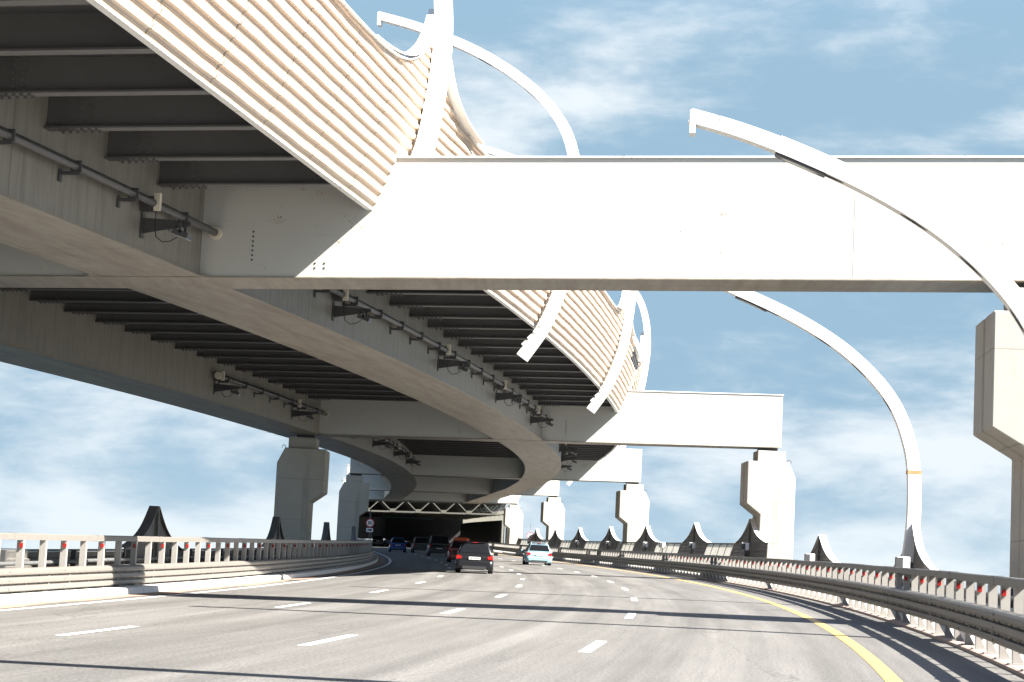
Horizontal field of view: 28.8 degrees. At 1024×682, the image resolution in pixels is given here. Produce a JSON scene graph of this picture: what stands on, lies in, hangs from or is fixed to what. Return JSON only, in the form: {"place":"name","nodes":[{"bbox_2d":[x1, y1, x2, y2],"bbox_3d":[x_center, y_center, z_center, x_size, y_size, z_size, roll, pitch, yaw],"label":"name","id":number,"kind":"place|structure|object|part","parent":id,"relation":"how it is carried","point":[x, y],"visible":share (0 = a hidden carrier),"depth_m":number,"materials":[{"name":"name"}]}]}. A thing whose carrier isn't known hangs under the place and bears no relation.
{"place":"outdoors","nodes":[
{"label":"outdoors","id":0,"kind":"place"},
{"bbox_2d":[1,548,70,551],"bbox_3d":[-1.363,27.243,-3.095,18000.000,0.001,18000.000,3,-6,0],"label":"water","id":1,"kind":"structure","parent":0,"point":[47,551],"depth_m":8170.33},
{"bbox_2d":[274,434,329,548],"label":"bridge pier","id":2,"kind":"structure","parent":1,"relation":"in","point":[302,476],"depth_m":92.91,"materials":[{"name":"concrete"}]},
{"bbox_2d":[336,473,369,540],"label":"bridge pier","id":3,"kind":"structure","parent":1,"relation":"in","point":[353,503],"depth_m":149.10,"materials":[{"name":"concrete"}]},
{"bbox_2d":[615,482,648,541],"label":"bridge pier","id":4,"kind":"structure","parent":1,"relation":"in","point":[632,509],"depth_m":150.70,"materials":[{"name":"concrete"}]},
{"bbox_2d":[740,448,795,565],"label":"bridge pier","id":5,"kind":"structure","parent":1,"relation":"in","point":[767,490],"depth_m":93.26,"materials":[{"name":"concrete"}]},
{"bbox_2d":[0,0,1023,503],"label":"elevated viaduct","id":6,"kind":"object","parent":5,"relation":"on","point":[274,140],"visible":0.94,"depth_m":41.62,"materials":[{"name":"grey paint"}]},
{"bbox_2d":[0,125,222,239],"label":"conduit pipe","id":7,"kind":"object","parent":6,"relation":"attached to","point":[12,136],"visible":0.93,"depth_m":36.02,"materials":[{"name":"black metal"}]},
{"bbox_2d":[139,193,193,241],"bbox_3d":[-6.731,-2.379,38.785,1.039,0.960,0.350,1,-7,12],"label":"floodlight","id":8,"kind":"object","parent":6,"relation":"attached to","point":[147,225],"visible":0.98,"depth_m":38.75,"materials":[{"name":"black metal"}]},
{"bbox_2d":[213,371,240,396],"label":"floodlight","id":9,"kind":"object","parent":6,"relation":"attached to","point":[219,387],"visible":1,"depth_m":75.14,"materials":[{"name":"black metal"}]},
{"bbox_2d":[214,372,328,416],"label":"conduit pipe","id":10,"kind":"object","parent":6,"relation":"attached to","point":[244,385],"visible":0.94,"depth_m":82.11,"materials":[{"name":"black metal"}]},
{"bbox_2d":[291,399,314,420],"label":"floodlight","id":11,"kind":"object","parent":6,"relation":"attached to","point":[294,413],"visible":0.97,"depth_m":87.48,"materials":[{"name":"black metal"}]},
{"bbox_2d":[331,289,372,323],"bbox_3d":[-4.128,-0.889,51.457,1.039,0.960,0.350,2,-7,11],"label":"floodlight","id":12,"kind":"object","parent":6,"relation":"attached to","point":[339,311],"visible":0.94,"depth_m":51.42,"materials":[{"name":"black metal"}]},
{"bbox_2d":[372,438,390,449],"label":"floodlight","id":13,"kind":"object","parent":6,"relation":"attached to","point":[378,443],"visible":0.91,"depth_m":111.91,"materials":[{"name":"black metal"}]},
{"bbox_2d":[367,438,415,464],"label":"conduit pipe","id":14,"kind":"object","parent":6,"relation":"attached to","point":[397,446],"visible":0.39,"depth_m":123.86,"materials":[{"name":"black metal"}]},
{"bbox_2d":[393,444,409,458],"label":"floodlight","id":15,"kind":"object","parent":6,"relation":"attached to","point":[397,453],"visible":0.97,"depth_m":124.70,"materials":[{"name":"black metal"}]},
{"bbox_2d":[406,453,420,466],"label":"floodlight","id":16,"kind":"object","parent":6,"relation":"attached to","point":[412,461],"visible":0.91,"depth_m":137.52,"materials":[{"name":"black metal"}]},
{"bbox_2d":[376,0,483,155],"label":"deck lamp","id":17,"kind":"object","parent":6,"relation":"on","point":[437,30],"visible":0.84,"depth_m":42.66,"materials":[{"name":"white metal"}]},
{"bbox_2d":[314,289,551,422],"bbox_3d":[-1.784,0.912,68.726,1.001,0.636,51.130,2,-7,9],"label":"conduit pipe","id":18,"kind":"object","parent":6,"relation":"attached to","point":[378,313],"visible":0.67,"depth_m":60.13,"materials":[{"name":"black metal"}]},
{"bbox_2d":[437,344,469,373],"bbox_3d":[-1.878,0.609,64.195,1.039,0.960,0.350,2,-7,9],"label":"floodlight","id":19,"kind":"object","parent":6,"relation":"attached to","point":[447,363],"visible":0.99,"depth_m":64.16,"materials":[{"name":"black metal"}]},
{"bbox_2d":[377,11,578,361],"bbox_3d":[-1.176,-4.883,62.084,6.808,10.983,9.520,2,-7,10],"label":"deck lamp","id":20,"kind":"object","parent":6,"relation":"on","point":[531,344],"visible":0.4,"depth_m":61.87,"materials":[{"name":"white metal"}]},
{"bbox_2d":[495,380,522,405],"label":"floodlight","id":21,"kind":"object","parent":6,"relation":"attached to","point":[502,396],"visible":0.98,"depth_m":76.06,"materials":[{"name":"black metal"}]},
{"bbox_2d":[530,406,553,427],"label":"floodlight","id":22,"kind":"object","parent":6,"relation":"attached to","point":[537,420],"visible":0.95,"depth_m":87.54,"materials":[{"name":"black metal"}]},
{"bbox_2d":[548,481,557,490],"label":"deck lamp","id":23,"kind":"object","parent":6,"relation":"on","point":[552,485],"visible":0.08,"depth_m":200.07,"materials":[{"name":"white metal"}]},
{"bbox_2d":[479,144,635,413],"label":"deck lamp","id":24,"kind":"object","parent":6,"relation":"on","point":[627,300],"visible":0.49,"depth_m":80.74,"materials":[{"name":"white metal"}]},
{"bbox_2d":[560,444,567,463],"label":"conduit pipe","id":25,"kind":"object","parent":6,"relation":"attached to","point":[566,445],"visible":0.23,"depth_m":122.96,"materials":[{"name":"black metal"}]},
{"bbox_2d":[561,462,571,471],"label":"floodlight","id":26,"kind":"object","parent":6,"relation":"attached to","point":[565,466],"visible":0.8,"depth_m":138.19,"materials":[{"name":"black metal"}]},
{"bbox_2d":[559,444,576,453],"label":"floodlight","id":27,"kind":"object","parent":6,"relation":"attached to","point":[561,449],"visible":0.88,"depth_m":112.32,"materials":[{"name":"black metal"}]},
{"bbox_2d":[561,451,576,463],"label":"floodlight","id":28,"kind":"object","parent":6,"relation":"attached to","point":[563,458],"visible":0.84,"depth_m":125.25,"materials":[{"name":"black metal"}]},
{"bbox_2d":[599,445,618,471],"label":"deck lamp","id":29,"kind":"object","parent":6,"relation":"on","point":[605,463],"visible":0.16,"depth_m":140.31,"materials":[{"name":"white metal"}]},
{"bbox_2d":[611,337,639,459],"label":"deck lamp","id":30,"kind":"object","parent":6,"relation":"on","point":[618,452],"visible":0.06,"depth_m":120.36,"materials":[{"name":"white metal"}]},
{"bbox_2d":[636,291,650,389],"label":"deck lamp","id":31,"kind":"object","parent":6,"relation":"on","point":[645,349],"visible":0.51,"depth_m":100.79,"materials":[{"name":"white metal"}]},
{"bbox_2d":[973,283,1023,587],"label":"bridge pier","id":32,"kind":"structure","parent":1,"relation":"in","point":[998,423],"depth_m":40.22,"materials":[{"name":"concrete"}]},
{"bbox_2d":[0,541,1023,681],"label":"road","id":33,"kind":"structure","parent":0,"point":[545,623],"depth_m":31.00,"materials":[{"name":"grey asphalt"}]},
{"bbox_2d":[0,553,385,608],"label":"roadside dust","id":34,"kind":"object","parent":33,"relation":"on","point":[381,560],"visible":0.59,"depth_m":48.12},
{"bbox_2d":[0,551,637,651],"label":"lane markings","id":35,"kind":"structure","parent":33,"relation":"on","point":[593,646],"depth_m":39.43,"materials":[{"name":"white paint"}]},
{"bbox_2d":[366,508,373,539],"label":"speed sign","id":36,"kind":"object","parent":33,"relation":"on","point":[369,522],"visible":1,"depth_m":170.18,"materials":[{"name":"white metal"}]},
{"bbox_2d":[371,536,384,545],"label":"hatchback","id":37,"kind":"object","parent":33,"relation":"on","point":[378,540],"visible":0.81,"depth_m":286.57,"materials":[{"name":"black paint"}]},
{"bbox_2d":[387,537,407,551],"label":"hatchback","id":38,"kind":"object","parent":33,"relation":"on","point":[399,544],"visible":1,"depth_m":208.67,"materials":[{"name":"blue paint"}]},
{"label":"rear window","id":39,"kind":"part","parent":38,"relation":"part of","materials":[{"name":"black glass"}]},
{"bbox_2d":[409,537,428,552],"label":"off roader","id":40,"kind":"object","parent":33,"relation":"on","point":[418,543],"visible":0.71,"depth_m":205.47,"materials":[{"name":"black paint"}]},
{"bbox_2d":[415,538,428,542],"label":"rear window","id":41,"kind":"structure","parent":40,"relation":"in","point":[418,540],"depth_m":205.54,"materials":[{"name":"black glass"}]},
{"bbox_2d":[425,535,449,555],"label":"off roader","id":42,"kind":"object","parent":33,"relation":"on","point":[437,544],"visible":0.75,"depth_m":178.30,"materials":[{"name":"black paint"}]},
{"bbox_2d":[431,537,447,543],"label":"rear window","id":43,"kind":"structure","parent":42,"relation":"in","point":[440,540],"depth_m":178.36,"materials":[{"name":"black glass"}]},
{"bbox_2d":[444,537,469,561],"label":"hatchback","id":44,"kind":"object","parent":33,"relation":"on","point":[455,544],"visible":0.37,"depth_m":134.50,"materials":[{"name":"red paint"}]},
{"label":"rear window","id":45,"kind":"part","parent":44,"relation":"part of","materials":[{"name":"black glass"}]},
{"bbox_2d":[452,542,497,573],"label":"hatchback","id":46,"kind":"object","parent":33,"relation":"on","point":[475,555],"visible":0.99,"depth_m":90.94,"materials":[{"name":"grey paint"}]},
{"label":"rear window","id":47,"kind":"part","parent":46,"relation":"part of","materials":[{"name":"black glass"}]},
{"bbox_2d":[521,542,551,565],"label":"hatchback","id":48,"kind":"object","parent":33,"relation":"on","point":[538,552],"visible":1,"depth_m":136.13,"materials":[{"name":"white paint"}]},
{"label":"rear window","id":49,"kind":"part","parent":48,"relation":"part of","materials":[{"name":"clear glass"}]},
{"bbox_2d":[492,553,902,681],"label":"yellow edge line","id":50,"kind":"object","parent":33,"relation":"on","point":[885,673],"visible":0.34,"depth_m":31.95,"materials":[{"name":"paint"}]},
{"bbox_2d":[0,0,1023,592],"label":"sky","id":51,"kind":"structure","parent":0,"point":[829,77],"materials":[{"name":"blue"}]},
{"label":"bridge deck","id":52,"kind":"structure","parent":0,"visible":0},
{"bbox_2d":[0,547,305,567],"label":"railing","id":53,"kind":"object","parent":52,"relation":"on","point":[7,555],"visible":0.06,"depth_m":48.92,"materials":[{"name":"metal"}]},
{"bbox_2d":[122,506,183,562],"bbox_3d":[-10.001,5.613,55.524,0.334,2.020,6.838,2,-6,3],"label":"barrier fin","id":54,"kind":"object","parent":52,"relation":"on","point":[153,524],"visible":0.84,"depth_m":55.35,"materials":[{"name":"grey metal"}]},
{"bbox_2d":[0,552,317,565],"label":"pipe","id":55,"kind":"object","parent":52,"relation":"on","point":[48,562],"visible":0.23,"depth_m":48.53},
{"bbox_2d":[0,540,389,604],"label":"kerb","id":56,"kind":"structure","parent":52,"relation":"on","point":[42,596],"depth_m":46.79,"materials":[{"name":"white paint"}]},
{"bbox_2d":[0,533,373,592],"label":"guard rail","id":57,"kind":"object","parent":56,"relation":"on","point":[18,578],"visible":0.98,"depth_m":49.20,"materials":[{"name":"grey metal"}]},
{"bbox_2d":[262,517,287,552],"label":"barrier fin","id":58,"kind":"object","parent":52,"relation":"on","point":[275,531],"visible":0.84,"depth_m":78.43,"materials":[{"name":"grey metal"}]},
{"bbox_2d":[321,522,330,539],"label":"barrier fin","id":59,"kind":"object","parent":52,"relation":"on","point":[326,532],"visible":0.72,"depth_m":101.10,"materials":[{"name":"grey metal"}]},
{"bbox_2d":[351,526,355,540],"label":"barrier fin","id":60,"kind":"object","parent":52,"relation":"on","point":[353,534],"visible":0.71,"depth_m":135.06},
{"bbox_2d":[358,499,505,542],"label":"covered bridge","id":61,"kind":"structure","parent":52,"relation":"on","point":[408,521],"depth_m":323.44,"materials":[{"name":"metal"}]},
{"bbox_2d":[503,506,507,542],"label":"column","id":62,"kind":"structure","parent":52,"relation":"on","point":[506,535],"depth_m":264.81,"materials":[{"name":"paint"}]},
{"bbox_2d":[503,503,522,543],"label":"bridge pier","id":63,"kind":"structure","parent":52,"relation":"attached to","point":[513,519],"depth_m":249.57,"materials":[{"name":"concrete"}]},
{"bbox_2d":[516,537,534,544],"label":"noise barrier","id":64,"kind":"object","parent":52,"relation":"on","point":[521,541],"visible":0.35,"depth_m":229.03,"materials":[{"name":"metal"}]},
{"bbox_2d":[527,526,533,543],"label":"speed sign","id":65,"kind":"object","parent":52,"relation":"on","point":[530,536],"visible":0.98,"depth_m":217.48,"materials":[{"name":"white metal"}]},
{"bbox_2d":[533,528,542,540],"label":"barrier fin","id":66,"kind":"object","parent":52,"relation":"on","point":[537,534],"visible":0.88,"depth_m":215.63,"materials":[{"name":"metal"}]},
{"bbox_2d":[535,538,554,546],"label":"noise barrier","id":67,"kind":"object","parent":52,"relation":"on","point":[550,543],"visible":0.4,"depth_m":203.40,"materials":[{"name":"metal"}]},
{"bbox_2d":[540,496,564,539],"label":"bridge pier","id":68,"kind":"structure","parent":52,"relation":"attached to","point":[552,517],"depth_m":206.52,"materials":[{"name":"concrete"}]},
{"bbox_2d":[548,528,563,542],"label":"barrier fin","id":69,"kind":"object","parent":52,"relation":"on","point":[556,535],"visible":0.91,"depth_m":197.66,"materials":[{"name":"metal"}]},
{"bbox_2d":[553,539,577,552],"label":"noise barrier","id":70,"kind":"object","parent":52,"relation":"on","point":[565,543],"visible":0.42,"depth_m":188.88,"materials":[{"name":"metal"}]},
{"bbox_2d":[570,528,588,541],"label":"barrier fin","id":71,"kind":"object","parent":52,"relation":"on","point":[579,535],"visible":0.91,"depth_m":179.37,"materials":[{"name":"white metal"}]},
{"bbox_2d":[577,539,607,554],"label":"noise barrier","id":72,"kind":"object","parent":52,"relation":"on","point":[591,544],"visible":0.48,"depth_m":168.58,"materials":[{"name":"metal"}]},
{"bbox_2d":[600,527,621,542],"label":"barrier fin","id":73,"kind":"object","parent":52,"relation":"on","point":[610,535],"visible":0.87,"depth_m":158.56,"materials":[{"name":"white metal"}]},
{"bbox_2d":[607,540,643,557],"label":"noise barrier","id":74,"kind":"object","parent":52,"relation":"on","point":[629,546],"visible":0.49,"depth_m":148.31,"materials":[{"name":"metal"}]},
{"bbox_2d":[642,542,647,550],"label":"floodlight box","id":75,"kind":"object","parent":52,"relation":"on","point":[645,544],"visible":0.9,"depth_m":135.39,"materials":[{"name":"black metal"}]},
{"bbox_2d":[636,525,658,541],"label":"barrier fin","id":76,"kind":"object","parent":52,"relation":"on","point":[647,535],"visible":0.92,"depth_m":138.27,"materials":[{"name":"white metal"}]},
{"bbox_2d":[659,542,664,551],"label":"floodlight box","id":77,"kind":"object","parent":52,"relation":"on","point":[662,545],"visible":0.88,"depth_m":126.92,"materials":[{"name":"white metal"}]},
{"bbox_2d":[642,541,692,561],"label":"noise barrier","id":78,"kind":"object","parent":52,"relation":"on","point":[683,548],"visible":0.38,"depth_m":126.04,"materials":[{"name":"metal"}]},
{"bbox_2d":[688,542,694,553],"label":"floodlight box","id":79,"kind":"object","parent":52,"relation":"on","point":[691,545],"visible":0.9,"depth_m":113.45,"materials":[{"name":"black metal"}]},
{"bbox_2d":[682,523,711,542],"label":"barrier fin","id":80,"kind":"object","parent":52,"relation":"on","point":[696,534],"visible":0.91,"depth_m":115.54,"materials":[{"name":"metal"}]},
{"bbox_2d":[689,541,747,567],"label":"noise barrier","id":81,"kind":"object","parent":52,"relation":"on","point":[727,549],"visible":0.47,"depth_m":104.97,"materials":[{"name":"metal"}]},
{"bbox_2d":[450,543,1023,677],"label":"kerb strip","id":82,"kind":"object","parent":52,"relation":"on","point":[1014,669],"visible":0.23,"depth_m":39.29,"materials":[{"name":"concrete"}]},
{"bbox_2d":[488,542,1023,670],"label":"guard rail","id":83,"kind":"object","parent":82,"relation":"on","point":[991,628],"visible":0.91,"depth_m":44.56,"materials":[{"name":"metal"}]},
{"bbox_2d":[741,543,748,556],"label":"floodlight box","id":84,"kind":"object","parent":52,"relation":"on","point":[744,546],"visible":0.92,"depth_m":92.97,"materials":[{"name":"black metal"}]},
{"bbox_2d":[734,519,770,568],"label":"barrier fin","id":85,"kind":"object","parent":52,"relation":"on","point":[752,535],"visible":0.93,"depth_m":93.43,"materials":[{"name":"white metal"}]},
{"bbox_2d":[804,553,814,569],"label":"floodlight box","id":86,"kind":"object","parent":52,"relation":"on","point":[809,556],"visible":0.42,"depth_m":72.81,"materials":[{"name":"white metal"}]},
{"bbox_2d":[619,555,1012,601],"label":"pipe","id":87,"kind":"object","parent":52,"relation":"on","point":[1011,598],"visible":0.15,"depth_m":54.80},
{"bbox_2d":[800,535,843,578],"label":"barrier fin","id":88,"kind":"object","parent":52,"relation":"on","point":[821,551],"visible":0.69,"depth_m":73.90,"materials":[{"name":"metal"}]},
{"bbox_2d":[723,291,938,590],"bbox_3d":[7.807,2.572,54.447,6.754,8.991,8.976,2,-6,3],"label":"street lamp","id":89,"kind":"object","parent":52,"relation":"on","point":[913,549],"visible":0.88,"depth_m":54.25,"materials":[{"name":"white metal"}]},
{"bbox_2d":[688,108,1023,334],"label":"street lamp","id":90,"kind":"object","parent":52,"relation":"on","point":[990,272],"visible":0.91,"depth_m":34.69,"materials":[{"name":"white metal"}]},
{"bbox_2d":[755,563,1012,607],"bbox_3d":[9.421,6.308,49.392,2.594,1.972,89.716,2,-6,4],"label":"noise barrier","id":91,"kind":"object","parent":52,"relation":"on","point":[1011,604],"visible":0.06,"depth_m":45.19,"materials":[{"name":"metal"}]},
{"bbox_2d":[772,570,1012,611],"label":"pipe","id":92,"kind":"object","parent":52,"relation":"on","point":[998,606],"visible":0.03,"depth_m":37.76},
{"bbox_2d":[895,556,909,586],"bbox_3d":[10.094,6.279,51.552,0.360,1.400,0.332,2,-6,4],"label":"floodlight box","id":93,"kind":"object","parent":52,"relation":"on","point":[902,561],"visible":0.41,"depth_m":51.49,"materials":[{"name":"white metal"}]}
]}

